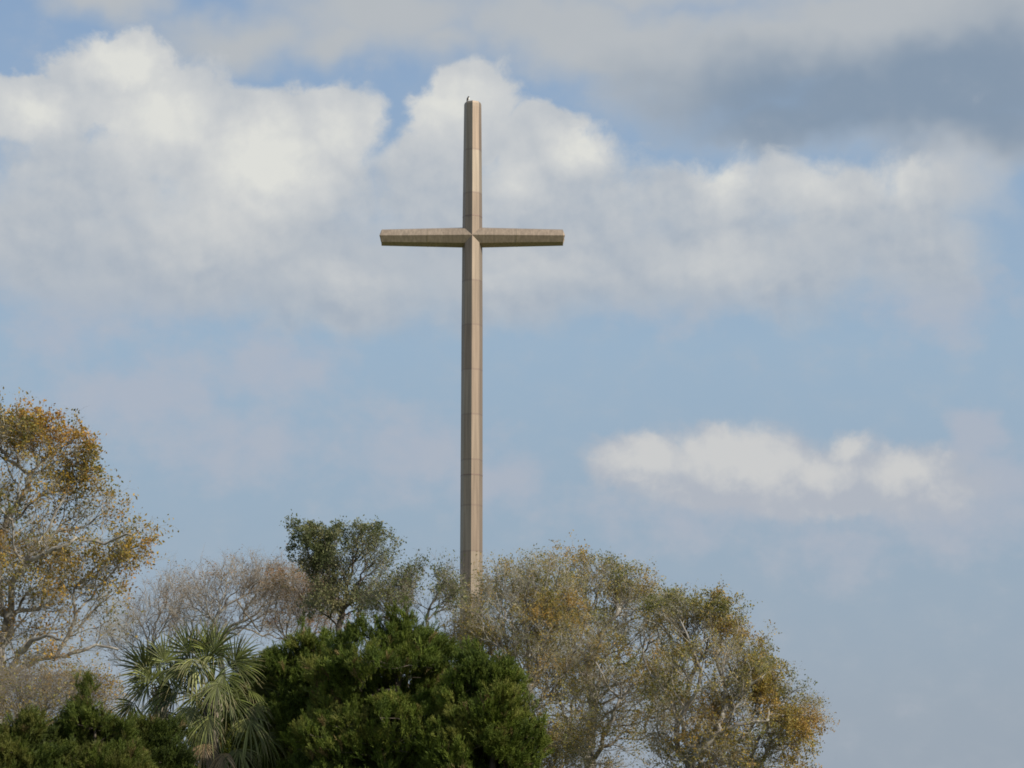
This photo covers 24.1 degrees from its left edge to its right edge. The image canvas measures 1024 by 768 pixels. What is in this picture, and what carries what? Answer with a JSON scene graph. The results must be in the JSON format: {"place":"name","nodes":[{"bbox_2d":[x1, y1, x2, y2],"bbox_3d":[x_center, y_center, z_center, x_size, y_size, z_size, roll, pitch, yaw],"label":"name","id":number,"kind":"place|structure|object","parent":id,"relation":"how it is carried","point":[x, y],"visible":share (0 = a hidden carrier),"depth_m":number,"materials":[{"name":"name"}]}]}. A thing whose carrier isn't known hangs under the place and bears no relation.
{"place":"outdoors","nodes":[
{"label":"outdoors","id":0,"kind":"place"},
{"bbox_2d":[0,0,1023,767],"label":"sky","id":1,"kind":"structure","parent":0,"point":[772,342],"materials":[{"name":"blue"}]},
{"bbox_3d":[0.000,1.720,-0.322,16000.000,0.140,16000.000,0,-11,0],"label":"ground","id":2,"kind":"structure","parent":0,"visible":0},
{"bbox_2d":[0,702,76,767],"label":"cedar tree","id":3,"kind":"object","parent":2,"relation":"on","point":[24,736],"visible":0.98,"depth_m":59.96,"materials":[{"name":"green plant"}]},
{"bbox_2d":[0,649,147,725],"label":"bare thicket","id":4,"kind":"object","parent":2,"relation":"on","point":[42,691],"visible":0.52,"depth_m":78.80,"materials":[{"name":"grey plant"}]},
{"bbox_2d":[0,385,178,724],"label":"oak tree","id":5,"kind":"object","parent":2,"relation":"on","point":[22,437],"visible":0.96,"depth_m":86.04,"materials":[{"name":"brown plant"}]},
{"bbox_2d":[37,669,165,767],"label":"cedar tree","id":6,"kind":"object","parent":2,"relation":"on","point":[103,740],"visible":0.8,"depth_m":61.15,"materials":[{"name":"green plant"}]},
{"bbox_2d":[71,552,232,719],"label":"bare tree","id":7,"kind":"object","parent":2,"relation":"on","point":[159,616],"visible":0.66,"depth_m":131.48,"materials":[{"name":"grey plant"}]},
{"bbox_2d":[110,632,204,741],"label":"cabbage palm","id":8,"kind":"object","parent":2,"relation":"on","point":[154,656],"visible":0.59,"depth_m":69.27,"materials":[{"name":"green plant"}]},
{"bbox_2d":[123,707,199,767],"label":"cedar tree","id":9,"kind":"object","parent":2,"relation":"on","point":[162,739],"visible":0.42,"depth_m":62.84,"materials":[{"name":"green plant"}]},
{"bbox_2d":[146,614,286,767],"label":"cabbage palm","id":10,"kind":"object","parent":2,"relation":"on","point":[213,693],"visible":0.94,"depth_m":67.13,"materials":[{"name":"green plant"}]},
{"bbox_2d":[184,655,268,767],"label":"palm tree","id":11,"kind":"object","parent":2,"relation":"on","point":[228,743],"visible":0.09,"depth_m":71.43,"materials":[{"name":"green plant"}]},
{"bbox_2d":[151,542,328,683],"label":"bare tree","id":12,"kind":"object","parent":2,"relation":"on","point":[250,578],"visible":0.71,"depth_m":127.57,"materials":[{"name":"grey plant"}]},
{"bbox_2d":[231,558,352,638],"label":"reddish tree","id":13,"kind":"object","parent":2,"relation":"on","point":[292,599],"visible":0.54,"depth_m":123.78,"materials":[{"name":"grey plant"}]},
{"bbox_2d":[245,615,360,767],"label":"cedar tree","id":14,"kind":"object","parent":2,"relation":"on","point":[282,672],"visible":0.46,"depth_m":67.86,"materials":[{"name":"green plant"}]},
{"bbox_2d":[279,509,406,635],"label":"green oak","id":15,"kind":"object","parent":2,"relation":"on","point":[323,558],"visible":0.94,"depth_m":118.00,"materials":[{"name":"green plant"}]},
{"bbox_2d":[276,595,487,767],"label":"cedar tree","id":16,"kind":"object","parent":2,"relation":"on","point":[377,713],"visible":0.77,"depth_m":64.51,"materials":[{"name":"green plant"}]},
{"bbox_2d":[343,548,479,633],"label":"sparse tree","id":17,"kind":"object","parent":2,"relation":"on","point":[403,586],"visible":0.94,"depth_m":103.79,"materials":[{"name":"grey plant"}]},
{"bbox_2d":[379,100,564,641],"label":"monument cross","id":18,"kind":"object","parent":2,"relation":"on","point":[471,237],"visible":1,"depth_m":204.23,"materials":[{"name":"metal"}]},
{"bbox_2d":[415,635,555,767],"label":"cedar tree","id":19,"kind":"object","parent":2,"relation":"on","point":[501,726],"visible":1,"depth_m":62.90,"materials":[{"name":"green plant"}]},
{"bbox_2d":[433,543,627,767],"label":"oak tree","id":20,"kind":"object","parent":2,"relation":"on","point":[523,588],"visible":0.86,"depth_m":106.97,"materials":[{"name":"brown plant"}]},
{"bbox_2d":[497,529,696,767],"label":"oak tree","id":21,"kind":"object","parent":2,"relation":"on","point":[624,592],"visible":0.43,"depth_m":112.11,"materials":[{"name":"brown plant"}]},
{"bbox_2d":[621,574,839,767],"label":"oak tree","id":22,"kind":"object","parent":2,"relation":"on","point":[760,679],"visible":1,"depth_m":104.62,"materials":[{"name":"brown plant"}]}
]}

